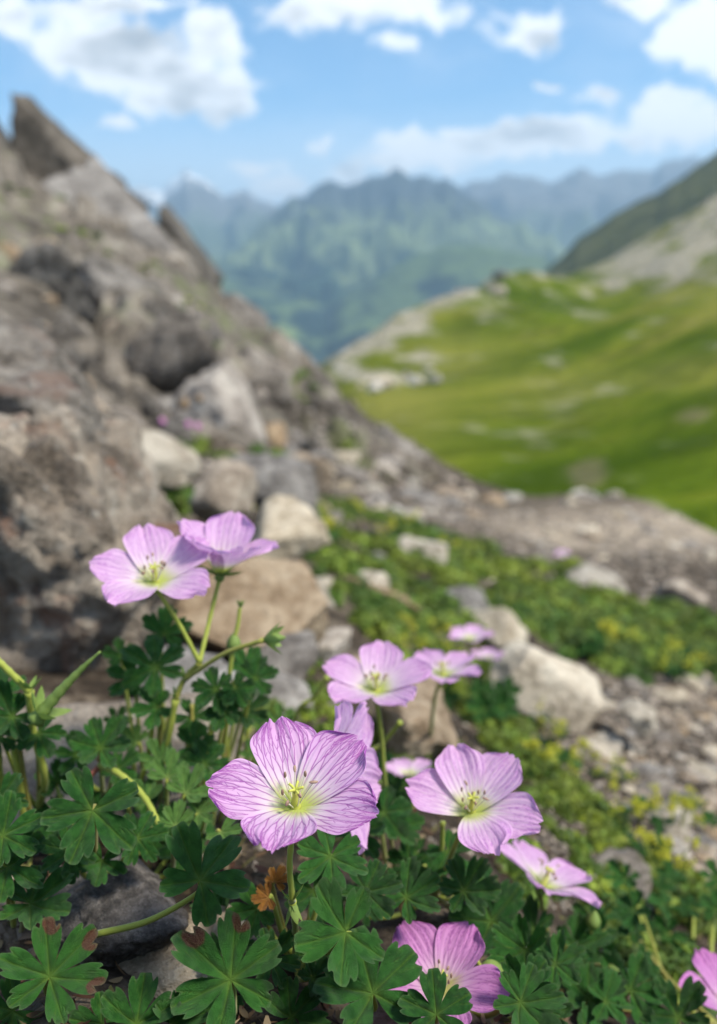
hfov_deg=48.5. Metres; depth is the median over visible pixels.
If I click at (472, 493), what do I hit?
slope stone
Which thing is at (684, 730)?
scree stone
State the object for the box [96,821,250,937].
geranium plant
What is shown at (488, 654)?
geranium plant
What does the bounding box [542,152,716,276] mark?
dark slope
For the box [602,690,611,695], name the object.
scree stone
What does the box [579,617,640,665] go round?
mantle plant
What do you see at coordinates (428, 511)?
slope stone
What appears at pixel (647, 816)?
scree stone
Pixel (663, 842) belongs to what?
mantle plant
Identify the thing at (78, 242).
rock outcrop
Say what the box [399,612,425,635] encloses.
mantle plant
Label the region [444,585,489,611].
rock
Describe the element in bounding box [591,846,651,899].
rock
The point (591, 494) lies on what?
ridge stone
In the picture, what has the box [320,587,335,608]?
gap stone
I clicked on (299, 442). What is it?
slope stone
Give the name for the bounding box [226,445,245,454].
gap stone
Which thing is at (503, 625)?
rock
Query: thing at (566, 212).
mountains
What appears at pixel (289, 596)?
rock
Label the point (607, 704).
scree stone
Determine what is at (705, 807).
scree stone
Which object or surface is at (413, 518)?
mantle plant
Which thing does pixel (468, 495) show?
slope stone
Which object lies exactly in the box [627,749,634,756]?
scree stone
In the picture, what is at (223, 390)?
rock outcrop
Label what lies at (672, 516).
ridge stone
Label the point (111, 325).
crag stone
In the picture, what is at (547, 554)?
ridge stone
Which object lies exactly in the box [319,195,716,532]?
meadow hill
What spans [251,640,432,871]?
geranium plant
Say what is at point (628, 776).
mantle plant
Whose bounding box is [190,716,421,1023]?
geranium plant
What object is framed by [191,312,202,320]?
crag stone
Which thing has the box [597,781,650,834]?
mantle plant
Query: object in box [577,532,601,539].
ridge stone
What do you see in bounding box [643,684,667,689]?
scree stone
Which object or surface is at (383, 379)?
boulder
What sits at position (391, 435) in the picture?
rock outcrop
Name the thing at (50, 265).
rock outcrop
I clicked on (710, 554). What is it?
ridge stone
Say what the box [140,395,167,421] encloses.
crag stone
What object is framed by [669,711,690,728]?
scree stone
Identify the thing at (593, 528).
ridge stone
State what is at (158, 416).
crag stone
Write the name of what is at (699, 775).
scree stone
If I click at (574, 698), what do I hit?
boulder
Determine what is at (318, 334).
forest mountain
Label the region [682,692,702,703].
scree stone
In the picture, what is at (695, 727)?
scree stone
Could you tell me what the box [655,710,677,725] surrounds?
scree stone
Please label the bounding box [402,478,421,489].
slope stone
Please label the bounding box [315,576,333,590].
gap stone
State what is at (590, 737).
scree stone
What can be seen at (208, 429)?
crag stone
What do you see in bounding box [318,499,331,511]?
slope stone
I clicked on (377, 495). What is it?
slope stone
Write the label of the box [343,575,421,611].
rock
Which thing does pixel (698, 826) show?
scree stone
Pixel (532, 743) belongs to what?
mantle plant
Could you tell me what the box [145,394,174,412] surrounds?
crag stone
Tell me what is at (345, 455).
slope stone
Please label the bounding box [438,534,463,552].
mantle plant
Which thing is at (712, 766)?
scree stone
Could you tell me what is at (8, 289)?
crag stone
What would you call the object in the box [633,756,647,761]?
scree stone
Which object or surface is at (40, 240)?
crag stone
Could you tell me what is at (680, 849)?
scree stone
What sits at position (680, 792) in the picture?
scree stone
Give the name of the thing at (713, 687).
scree stone
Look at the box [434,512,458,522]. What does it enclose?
slope stone
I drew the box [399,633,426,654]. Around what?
mantle plant
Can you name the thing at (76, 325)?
crag stone
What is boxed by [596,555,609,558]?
ridge stone
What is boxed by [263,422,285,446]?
crag stone
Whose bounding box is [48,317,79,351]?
crag stone
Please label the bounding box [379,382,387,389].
boulder
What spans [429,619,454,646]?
mantle plant
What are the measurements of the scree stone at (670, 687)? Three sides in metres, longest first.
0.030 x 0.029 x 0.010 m
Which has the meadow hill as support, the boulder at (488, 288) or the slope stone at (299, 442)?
the boulder at (488, 288)
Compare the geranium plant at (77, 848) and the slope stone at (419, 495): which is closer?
the geranium plant at (77, 848)
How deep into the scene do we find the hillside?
4.72 m
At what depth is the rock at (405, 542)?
1.29 m
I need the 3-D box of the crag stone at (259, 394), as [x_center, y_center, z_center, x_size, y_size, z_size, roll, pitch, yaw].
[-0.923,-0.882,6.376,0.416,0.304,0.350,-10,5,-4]
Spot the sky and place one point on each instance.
(274, 101)
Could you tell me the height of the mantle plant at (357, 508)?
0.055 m
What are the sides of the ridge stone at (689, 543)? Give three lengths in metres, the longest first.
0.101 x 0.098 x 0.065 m
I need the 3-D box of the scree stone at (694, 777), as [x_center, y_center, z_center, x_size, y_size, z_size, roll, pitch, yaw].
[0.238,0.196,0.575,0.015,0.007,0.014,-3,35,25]
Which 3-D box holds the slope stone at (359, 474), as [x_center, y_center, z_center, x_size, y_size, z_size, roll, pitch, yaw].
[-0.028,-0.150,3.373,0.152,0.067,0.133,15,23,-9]
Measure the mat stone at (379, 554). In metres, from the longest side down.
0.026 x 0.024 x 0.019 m
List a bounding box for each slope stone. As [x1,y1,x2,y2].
[283,447,298,454]
[285,430,307,451]
[308,450,336,459]
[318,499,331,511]
[327,510,342,521]
[335,451,359,464]
[336,467,370,484]
[355,484,385,492]
[363,499,374,506]
[368,490,392,506]
[370,500,386,505]
[372,461,402,478]
[372,500,387,510]
[376,454,404,469]
[383,490,393,499]
[390,504,402,511]
[394,506,424,522]
[397,487,437,500]
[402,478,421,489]
[420,508,441,513]
[423,499,445,508]
[433,485,470,500]
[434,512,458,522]
[442,495,463,506]
[460,490,475,498]
[463,492,474,499]
[463,511,483,517]
[480,492,506,505]
[503,492,521,501]
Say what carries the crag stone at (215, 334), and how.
on the hillside
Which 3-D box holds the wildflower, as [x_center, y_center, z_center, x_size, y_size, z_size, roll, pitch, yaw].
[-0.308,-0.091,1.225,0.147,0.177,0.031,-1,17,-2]
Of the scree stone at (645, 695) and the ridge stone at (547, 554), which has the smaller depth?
the scree stone at (645, 695)
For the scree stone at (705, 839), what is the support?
on the hillside
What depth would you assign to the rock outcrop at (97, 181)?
11.79 m
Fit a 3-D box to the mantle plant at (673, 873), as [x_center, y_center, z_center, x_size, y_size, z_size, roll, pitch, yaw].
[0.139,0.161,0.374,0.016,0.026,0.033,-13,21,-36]
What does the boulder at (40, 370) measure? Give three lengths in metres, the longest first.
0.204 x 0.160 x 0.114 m
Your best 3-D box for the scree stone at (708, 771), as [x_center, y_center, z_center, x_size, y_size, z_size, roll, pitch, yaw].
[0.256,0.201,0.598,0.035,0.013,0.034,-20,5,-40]
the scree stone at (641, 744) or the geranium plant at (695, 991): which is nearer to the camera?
the geranium plant at (695, 991)
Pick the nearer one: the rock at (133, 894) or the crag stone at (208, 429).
the rock at (133, 894)
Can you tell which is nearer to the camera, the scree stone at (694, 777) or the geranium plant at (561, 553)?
the scree stone at (694, 777)
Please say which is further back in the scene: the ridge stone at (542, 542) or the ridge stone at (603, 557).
the ridge stone at (603, 557)
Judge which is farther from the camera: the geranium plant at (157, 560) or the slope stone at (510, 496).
the slope stone at (510, 496)
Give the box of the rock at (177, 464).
[104,417,200,488]
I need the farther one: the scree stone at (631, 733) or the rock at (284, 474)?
the rock at (284, 474)
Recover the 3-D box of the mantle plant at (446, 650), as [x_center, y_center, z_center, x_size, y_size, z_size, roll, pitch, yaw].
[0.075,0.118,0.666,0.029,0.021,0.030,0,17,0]
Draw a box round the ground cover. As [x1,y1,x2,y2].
[2,181,716,1018]
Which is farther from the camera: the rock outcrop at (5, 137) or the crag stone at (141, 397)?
the rock outcrop at (5, 137)
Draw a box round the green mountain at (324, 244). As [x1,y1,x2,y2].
[211,168,566,306]
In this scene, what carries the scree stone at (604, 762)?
on the hillside
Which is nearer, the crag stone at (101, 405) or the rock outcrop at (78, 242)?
the crag stone at (101, 405)
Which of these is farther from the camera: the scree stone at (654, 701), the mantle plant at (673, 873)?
the scree stone at (654, 701)
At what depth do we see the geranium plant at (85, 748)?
0.23 m
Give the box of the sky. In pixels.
[0,0,716,205]
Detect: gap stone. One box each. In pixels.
[193,642,207,652]
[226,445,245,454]
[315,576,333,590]
[318,700,339,710]
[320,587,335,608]
[332,479,353,490]
[358,570,389,588]
[369,473,377,482]
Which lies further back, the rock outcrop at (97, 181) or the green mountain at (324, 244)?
the green mountain at (324, 244)
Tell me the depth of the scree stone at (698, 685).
0.88 m
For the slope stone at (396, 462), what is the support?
on the hillside
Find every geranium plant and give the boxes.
[0,651,100,834]
[0,771,103,932]
[0,916,107,1023]
[34,754,215,886]
[54,715,140,795]
[69,972,207,1023]
[89,511,293,867]
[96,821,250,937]
[170,910,330,1023]
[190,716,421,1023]
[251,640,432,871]
[294,675,381,854]
[342,744,562,954]
[376,750,431,835]
[390,913,601,1023]
[414,648,481,735]
[443,624,519,724]
[471,647,521,726]
[492,838,634,1023]
[552,549,570,581]
[566,857,716,1023]
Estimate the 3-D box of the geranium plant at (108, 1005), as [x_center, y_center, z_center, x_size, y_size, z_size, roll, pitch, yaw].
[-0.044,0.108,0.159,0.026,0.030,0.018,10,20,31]
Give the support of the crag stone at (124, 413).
on the hillside
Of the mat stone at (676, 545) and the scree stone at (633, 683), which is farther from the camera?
the mat stone at (676, 545)
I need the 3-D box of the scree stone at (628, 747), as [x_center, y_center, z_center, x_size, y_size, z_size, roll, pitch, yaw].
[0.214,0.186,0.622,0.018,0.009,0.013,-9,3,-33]
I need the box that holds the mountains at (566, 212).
[126,156,704,260]
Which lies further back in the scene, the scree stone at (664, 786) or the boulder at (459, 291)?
the boulder at (459, 291)
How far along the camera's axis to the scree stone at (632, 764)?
0.57 m
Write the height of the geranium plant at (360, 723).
0.101 m
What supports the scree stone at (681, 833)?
on the hillside
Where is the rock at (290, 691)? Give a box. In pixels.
[247,670,315,721]
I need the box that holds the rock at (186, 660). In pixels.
[134,645,256,699]
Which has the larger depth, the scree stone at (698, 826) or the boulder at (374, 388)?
the boulder at (374, 388)
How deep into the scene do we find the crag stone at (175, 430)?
2.44 m
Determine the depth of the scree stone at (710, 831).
0.49 m
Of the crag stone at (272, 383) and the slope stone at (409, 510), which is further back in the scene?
the crag stone at (272, 383)
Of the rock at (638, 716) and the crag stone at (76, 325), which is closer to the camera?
the rock at (638, 716)
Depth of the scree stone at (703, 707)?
0.78 m
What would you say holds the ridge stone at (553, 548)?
on the hillside
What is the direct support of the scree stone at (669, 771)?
on the hillside
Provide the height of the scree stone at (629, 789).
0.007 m
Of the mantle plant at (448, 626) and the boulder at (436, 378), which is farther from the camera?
the boulder at (436, 378)
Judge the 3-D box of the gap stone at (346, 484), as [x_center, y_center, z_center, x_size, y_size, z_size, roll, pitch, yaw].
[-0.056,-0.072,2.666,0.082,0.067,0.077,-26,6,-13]
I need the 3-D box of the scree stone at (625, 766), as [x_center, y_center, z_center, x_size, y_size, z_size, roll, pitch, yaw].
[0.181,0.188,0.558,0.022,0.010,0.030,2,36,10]
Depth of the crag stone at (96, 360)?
4.79 m
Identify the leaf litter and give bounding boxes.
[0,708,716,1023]
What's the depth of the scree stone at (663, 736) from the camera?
0.67 m
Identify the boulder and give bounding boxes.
[0,317,108,454]
[0,404,181,674]
[367,384,381,392]
[372,379,382,384]
[379,376,386,383]
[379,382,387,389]
[403,370,409,376]
[407,375,423,384]
[423,366,433,371]
[426,374,441,383]
[453,289,462,293]
[485,285,492,290]
[489,286,506,295]
[490,640,604,733]
[492,270,507,279]
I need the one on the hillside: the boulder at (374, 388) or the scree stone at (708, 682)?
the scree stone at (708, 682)
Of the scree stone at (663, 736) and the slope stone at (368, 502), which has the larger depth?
the slope stone at (368, 502)
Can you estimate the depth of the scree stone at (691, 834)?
0.47 m
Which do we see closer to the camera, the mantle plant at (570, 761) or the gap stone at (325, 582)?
the mantle plant at (570, 761)
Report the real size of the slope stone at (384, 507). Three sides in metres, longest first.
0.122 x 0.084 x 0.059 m
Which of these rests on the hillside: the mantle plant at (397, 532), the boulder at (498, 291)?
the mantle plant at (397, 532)
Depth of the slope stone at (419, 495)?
3.00 m
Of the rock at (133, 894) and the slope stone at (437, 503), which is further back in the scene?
the slope stone at (437, 503)
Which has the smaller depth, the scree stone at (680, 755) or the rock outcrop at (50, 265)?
the scree stone at (680, 755)
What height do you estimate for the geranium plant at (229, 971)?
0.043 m
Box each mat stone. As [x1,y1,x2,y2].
[373,551,385,558]
[668,542,683,548]
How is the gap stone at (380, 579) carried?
on the hillside
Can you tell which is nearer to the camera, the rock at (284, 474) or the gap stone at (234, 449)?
the rock at (284, 474)
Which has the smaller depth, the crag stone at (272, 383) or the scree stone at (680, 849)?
the scree stone at (680, 849)
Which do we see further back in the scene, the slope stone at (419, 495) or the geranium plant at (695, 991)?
the slope stone at (419, 495)
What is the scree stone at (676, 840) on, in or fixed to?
on the hillside
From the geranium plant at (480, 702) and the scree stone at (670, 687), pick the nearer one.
the geranium plant at (480, 702)
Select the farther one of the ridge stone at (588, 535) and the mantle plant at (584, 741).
the ridge stone at (588, 535)
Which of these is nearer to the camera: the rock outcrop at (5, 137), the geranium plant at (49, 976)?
the geranium plant at (49, 976)
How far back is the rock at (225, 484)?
0.93 m
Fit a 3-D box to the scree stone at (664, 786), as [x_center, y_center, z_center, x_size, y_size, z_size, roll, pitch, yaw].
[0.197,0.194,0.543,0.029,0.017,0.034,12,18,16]
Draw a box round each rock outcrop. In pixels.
[0,125,9,149]
[6,239,98,323]
[9,93,148,213]
[40,153,176,254]
[66,231,91,254]
[75,254,164,313]
[118,309,223,395]
[158,204,223,289]
[171,361,266,442]
[219,293,270,333]
[237,343,292,387]
[379,424,426,458]
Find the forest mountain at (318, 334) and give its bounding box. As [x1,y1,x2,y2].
[221,244,556,364]
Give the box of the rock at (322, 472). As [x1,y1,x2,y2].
[288,451,332,496]
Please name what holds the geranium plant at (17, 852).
on the hillside
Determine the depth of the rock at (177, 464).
1.14 m
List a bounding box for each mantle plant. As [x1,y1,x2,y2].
[322,512,342,539]
[349,496,364,515]
[368,515,402,537]
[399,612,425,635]
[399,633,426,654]
[400,509,420,525]
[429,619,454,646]
[433,639,464,655]
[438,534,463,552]
[521,696,553,723]
[521,736,562,779]
[537,715,569,748]
[539,743,582,772]
[561,737,601,772]
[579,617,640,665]
[587,752,638,785]
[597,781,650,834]
[621,783,664,823]
[623,826,688,883]
[642,827,706,871]
[649,796,704,829]
[659,636,712,680]
[668,785,716,827]
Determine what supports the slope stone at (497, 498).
on the hillside
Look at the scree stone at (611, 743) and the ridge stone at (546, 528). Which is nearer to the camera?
the scree stone at (611, 743)
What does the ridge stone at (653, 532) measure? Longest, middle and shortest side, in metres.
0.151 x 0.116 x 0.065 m
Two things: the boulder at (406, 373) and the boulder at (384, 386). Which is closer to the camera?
the boulder at (384, 386)
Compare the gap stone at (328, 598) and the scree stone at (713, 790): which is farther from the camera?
the gap stone at (328, 598)
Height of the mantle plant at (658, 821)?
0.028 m
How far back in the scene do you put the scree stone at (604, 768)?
0.56 m
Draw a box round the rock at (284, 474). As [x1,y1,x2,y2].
[229,453,319,516]
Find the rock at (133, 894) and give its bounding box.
[43,849,188,966]
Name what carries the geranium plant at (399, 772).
on the hillside
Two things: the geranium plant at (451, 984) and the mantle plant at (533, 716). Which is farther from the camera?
the mantle plant at (533, 716)
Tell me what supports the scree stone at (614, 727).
on the hillside
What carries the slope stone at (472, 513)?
on the hillside
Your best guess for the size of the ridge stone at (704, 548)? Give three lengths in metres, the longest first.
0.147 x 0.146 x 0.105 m
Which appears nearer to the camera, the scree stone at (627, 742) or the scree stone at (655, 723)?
the scree stone at (627, 742)
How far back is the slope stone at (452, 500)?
4.30 m
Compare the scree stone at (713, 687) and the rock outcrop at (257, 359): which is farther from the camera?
the rock outcrop at (257, 359)
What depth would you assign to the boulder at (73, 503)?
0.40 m
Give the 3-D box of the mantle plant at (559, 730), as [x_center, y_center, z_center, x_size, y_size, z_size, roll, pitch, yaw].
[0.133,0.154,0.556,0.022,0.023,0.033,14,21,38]
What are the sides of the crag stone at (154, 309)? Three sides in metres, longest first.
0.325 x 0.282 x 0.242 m
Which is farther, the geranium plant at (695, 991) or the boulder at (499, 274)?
the boulder at (499, 274)
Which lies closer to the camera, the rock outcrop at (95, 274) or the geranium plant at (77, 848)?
the geranium plant at (77, 848)
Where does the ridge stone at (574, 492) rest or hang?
on the hillside
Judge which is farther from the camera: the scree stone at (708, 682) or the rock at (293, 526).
the scree stone at (708, 682)
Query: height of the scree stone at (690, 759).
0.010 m
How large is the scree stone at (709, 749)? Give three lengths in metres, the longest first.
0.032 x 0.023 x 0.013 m
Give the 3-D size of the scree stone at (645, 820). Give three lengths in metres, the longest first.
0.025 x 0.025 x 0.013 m
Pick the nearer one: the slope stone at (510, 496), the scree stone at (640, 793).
the scree stone at (640, 793)
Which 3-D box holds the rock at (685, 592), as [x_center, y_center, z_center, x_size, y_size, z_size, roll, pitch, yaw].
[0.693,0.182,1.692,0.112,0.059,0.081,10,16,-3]
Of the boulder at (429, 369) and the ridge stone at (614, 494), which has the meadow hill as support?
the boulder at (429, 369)
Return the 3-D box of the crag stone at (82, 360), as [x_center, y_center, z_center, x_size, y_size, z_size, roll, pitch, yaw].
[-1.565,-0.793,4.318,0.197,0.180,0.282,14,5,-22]
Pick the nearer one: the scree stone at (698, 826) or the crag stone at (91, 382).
the scree stone at (698, 826)
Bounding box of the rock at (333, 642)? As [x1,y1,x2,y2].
[317,627,350,665]
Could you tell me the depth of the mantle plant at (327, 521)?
1.09 m
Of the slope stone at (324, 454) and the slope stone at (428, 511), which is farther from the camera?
the slope stone at (324, 454)
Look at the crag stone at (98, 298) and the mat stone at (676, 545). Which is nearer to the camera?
the mat stone at (676, 545)
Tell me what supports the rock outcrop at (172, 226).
on the hillside
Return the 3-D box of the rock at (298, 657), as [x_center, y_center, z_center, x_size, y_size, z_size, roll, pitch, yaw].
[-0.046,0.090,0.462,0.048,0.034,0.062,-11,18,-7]
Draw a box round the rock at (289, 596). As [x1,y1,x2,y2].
[170,556,327,660]
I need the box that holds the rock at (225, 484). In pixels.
[189,456,257,521]
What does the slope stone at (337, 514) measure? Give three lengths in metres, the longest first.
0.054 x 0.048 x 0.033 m
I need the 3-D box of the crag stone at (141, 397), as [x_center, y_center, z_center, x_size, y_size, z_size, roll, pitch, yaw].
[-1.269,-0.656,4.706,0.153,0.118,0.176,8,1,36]
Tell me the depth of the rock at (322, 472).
1.55 m
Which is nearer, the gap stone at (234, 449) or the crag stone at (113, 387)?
the gap stone at (234, 449)
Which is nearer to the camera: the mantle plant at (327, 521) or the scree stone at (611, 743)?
the scree stone at (611, 743)
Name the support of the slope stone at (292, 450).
on the hillside
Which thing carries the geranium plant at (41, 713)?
on the hillside
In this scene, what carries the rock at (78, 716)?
on the hillside
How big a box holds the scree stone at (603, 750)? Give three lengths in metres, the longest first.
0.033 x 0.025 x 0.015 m
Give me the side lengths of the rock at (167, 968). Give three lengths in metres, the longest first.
0.058 x 0.031 x 0.024 m
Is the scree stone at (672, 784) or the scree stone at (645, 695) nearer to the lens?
the scree stone at (672, 784)
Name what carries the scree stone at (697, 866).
on the hillside
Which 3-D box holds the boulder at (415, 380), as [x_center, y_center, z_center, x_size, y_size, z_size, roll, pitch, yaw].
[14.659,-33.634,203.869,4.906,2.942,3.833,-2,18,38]
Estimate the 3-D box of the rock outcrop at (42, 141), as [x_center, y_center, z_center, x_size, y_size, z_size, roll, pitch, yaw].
[-4.434,-5.253,12.465,1.952,2.515,1.640,-4,17,-3]
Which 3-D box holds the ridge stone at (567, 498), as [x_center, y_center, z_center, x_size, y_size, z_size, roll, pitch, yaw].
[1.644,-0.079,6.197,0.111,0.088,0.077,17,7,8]
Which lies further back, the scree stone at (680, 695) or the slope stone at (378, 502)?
the slope stone at (378, 502)
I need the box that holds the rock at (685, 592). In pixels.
[654,578,709,605]
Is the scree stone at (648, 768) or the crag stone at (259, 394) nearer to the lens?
the scree stone at (648, 768)
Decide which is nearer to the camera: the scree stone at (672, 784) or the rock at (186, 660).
the rock at (186, 660)
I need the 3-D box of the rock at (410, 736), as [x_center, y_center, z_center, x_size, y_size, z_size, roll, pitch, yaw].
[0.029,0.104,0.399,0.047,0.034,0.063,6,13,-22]
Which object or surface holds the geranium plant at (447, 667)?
on the hillside
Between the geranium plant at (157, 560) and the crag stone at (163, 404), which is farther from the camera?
the crag stone at (163, 404)
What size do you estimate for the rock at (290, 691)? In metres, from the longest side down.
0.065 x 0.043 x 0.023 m
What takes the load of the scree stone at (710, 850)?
on the hillside
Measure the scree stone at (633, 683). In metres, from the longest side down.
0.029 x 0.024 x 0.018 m
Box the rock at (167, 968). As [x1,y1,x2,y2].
[119,904,244,997]
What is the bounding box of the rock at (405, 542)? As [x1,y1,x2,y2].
[398,535,447,563]
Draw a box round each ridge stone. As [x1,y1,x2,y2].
[533,540,545,545]
[536,551,553,559]
[540,525,554,532]
[546,546,557,550]
[559,499,577,504]
[563,496,574,499]
[569,489,586,494]
[575,525,597,532]
[576,491,601,499]
[577,496,594,499]
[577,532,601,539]
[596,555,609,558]
[603,491,622,497]
[636,527,660,534]
[669,513,677,519]
[682,539,698,548]
[698,546,716,550]
[704,548,716,560]
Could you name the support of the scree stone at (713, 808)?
on the hillside
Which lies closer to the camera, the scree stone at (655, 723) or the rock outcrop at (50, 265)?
the scree stone at (655, 723)
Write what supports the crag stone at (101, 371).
on the hillside
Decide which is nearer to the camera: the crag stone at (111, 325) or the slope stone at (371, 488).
the slope stone at (371, 488)
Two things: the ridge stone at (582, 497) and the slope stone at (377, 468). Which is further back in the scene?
the ridge stone at (582, 497)
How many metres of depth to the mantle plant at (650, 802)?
0.46 m
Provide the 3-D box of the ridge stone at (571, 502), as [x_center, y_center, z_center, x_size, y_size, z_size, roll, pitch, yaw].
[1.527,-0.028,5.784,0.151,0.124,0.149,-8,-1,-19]
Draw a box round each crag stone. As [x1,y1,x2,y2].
[0,242,20,262]
[0,281,19,300]
[35,238,58,243]
[42,295,59,307]
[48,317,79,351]
[57,310,87,338]
[63,347,89,375]
[85,374,93,387]
[88,355,101,365]
[88,364,110,376]
[94,376,126,401]
[94,397,110,412]
[95,291,102,312]
[105,320,117,332]
[110,407,146,428]
[132,391,160,404]
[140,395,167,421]
[142,297,171,319]
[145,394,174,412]
[150,411,171,425]
[158,419,194,443]
[183,419,226,443]
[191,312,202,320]
[205,324,223,343]
[246,369,292,406]
[251,386,267,403]
[253,403,262,422]
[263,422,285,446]
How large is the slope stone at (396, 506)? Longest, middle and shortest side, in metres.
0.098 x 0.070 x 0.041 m
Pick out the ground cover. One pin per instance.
(570, 615)
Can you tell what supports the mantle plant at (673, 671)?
on the hillside
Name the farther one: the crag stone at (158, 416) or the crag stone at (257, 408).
the crag stone at (257, 408)
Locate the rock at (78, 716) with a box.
[1,688,242,846]
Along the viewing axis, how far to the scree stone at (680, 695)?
0.81 m
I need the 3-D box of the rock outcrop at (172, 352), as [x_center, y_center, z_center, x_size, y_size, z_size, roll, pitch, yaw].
[-1.205,-0.931,5.043,0.751,0.538,0.634,-29,14,8]
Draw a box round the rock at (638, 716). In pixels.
[620,698,655,739]
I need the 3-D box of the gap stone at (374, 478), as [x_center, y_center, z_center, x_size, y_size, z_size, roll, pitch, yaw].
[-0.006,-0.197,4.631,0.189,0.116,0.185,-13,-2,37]
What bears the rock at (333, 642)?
on the hillside
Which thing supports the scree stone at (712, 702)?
on the hillside
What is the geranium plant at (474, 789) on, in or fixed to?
on the hillside
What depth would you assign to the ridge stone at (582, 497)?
6.20 m
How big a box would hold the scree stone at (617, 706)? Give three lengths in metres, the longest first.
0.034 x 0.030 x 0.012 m
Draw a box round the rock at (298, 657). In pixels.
[239,630,318,680]
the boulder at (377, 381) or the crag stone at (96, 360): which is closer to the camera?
the crag stone at (96, 360)
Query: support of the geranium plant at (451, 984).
on the hillside
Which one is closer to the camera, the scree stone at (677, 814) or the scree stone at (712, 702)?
the scree stone at (677, 814)
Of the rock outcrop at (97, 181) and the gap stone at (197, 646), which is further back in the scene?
the rock outcrop at (97, 181)
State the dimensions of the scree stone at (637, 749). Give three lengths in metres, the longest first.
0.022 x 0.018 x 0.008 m
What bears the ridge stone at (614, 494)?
on the hillside
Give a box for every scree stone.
[579,734,594,740]
[584,756,610,771]
[587,738,615,759]
[593,731,622,754]
[598,760,608,764]
[599,718,623,732]
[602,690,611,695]
[605,701,610,708]
[607,760,631,778]
[613,702,621,711]
[619,785,634,792]
[621,676,646,691]
[623,728,636,736]
[623,744,644,753]
[624,740,634,744]
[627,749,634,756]
[627,813,655,826]
[628,761,649,777]
[629,739,643,747]
[630,761,663,775]
[633,746,642,754]
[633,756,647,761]
[634,791,648,798]
[637,778,669,795]
[640,693,650,698]
[642,811,652,818]
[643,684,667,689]
[648,698,659,704]
[651,731,671,742]
[652,720,658,730]
[653,688,688,702]
[653,802,693,827]
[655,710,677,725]
[661,825,689,847]
[662,789,702,814]
[664,820,696,841]
[665,767,673,774]
[666,779,675,786]
[667,686,684,689]
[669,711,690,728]
[672,844,690,857]
[673,754,685,758]
[673,786,716,812]
[673,837,682,844]
[676,727,686,735]
[678,773,699,781]
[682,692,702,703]
[684,676,706,692]
[687,762,716,782]
[687,858,711,879]
[688,757,698,762]
[688,770,707,780]
[689,699,715,717]
[691,723,702,729]
[692,843,716,856]
[693,713,711,720]
[693,834,716,844]
[694,853,714,861]
[695,823,702,830]
[697,677,712,686]
[698,799,710,815]
[701,793,716,806]
[702,744,716,760]
[702,825,716,837]
[704,762,716,770]
[707,698,716,707]
[709,788,716,794]
[711,684,716,691]
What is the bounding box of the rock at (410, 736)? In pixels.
[379,677,458,760]
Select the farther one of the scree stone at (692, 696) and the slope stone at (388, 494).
the slope stone at (388, 494)
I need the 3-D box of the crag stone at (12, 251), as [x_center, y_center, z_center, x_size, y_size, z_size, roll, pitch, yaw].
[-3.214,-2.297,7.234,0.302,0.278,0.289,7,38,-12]
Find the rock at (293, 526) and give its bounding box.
[249,494,330,559]
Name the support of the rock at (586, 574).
on the hillside
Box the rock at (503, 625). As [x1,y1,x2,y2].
[466,607,528,650]
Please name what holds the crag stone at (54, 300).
on the hillside
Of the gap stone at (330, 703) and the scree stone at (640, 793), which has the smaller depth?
the gap stone at (330, 703)
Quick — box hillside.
[0,138,716,1023]
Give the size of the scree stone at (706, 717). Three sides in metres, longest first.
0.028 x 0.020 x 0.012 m
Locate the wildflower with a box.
[156,394,203,430]
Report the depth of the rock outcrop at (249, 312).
13.27 m
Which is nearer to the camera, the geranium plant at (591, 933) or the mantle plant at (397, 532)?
the geranium plant at (591, 933)
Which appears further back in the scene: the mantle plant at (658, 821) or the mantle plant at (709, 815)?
the mantle plant at (709, 815)
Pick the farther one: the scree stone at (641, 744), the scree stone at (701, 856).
the scree stone at (641, 744)
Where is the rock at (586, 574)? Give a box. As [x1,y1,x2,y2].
[566,563,627,595]
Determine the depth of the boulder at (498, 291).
334.43 m
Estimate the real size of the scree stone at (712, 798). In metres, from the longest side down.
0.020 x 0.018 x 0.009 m
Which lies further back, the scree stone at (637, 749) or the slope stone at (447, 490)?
the slope stone at (447, 490)

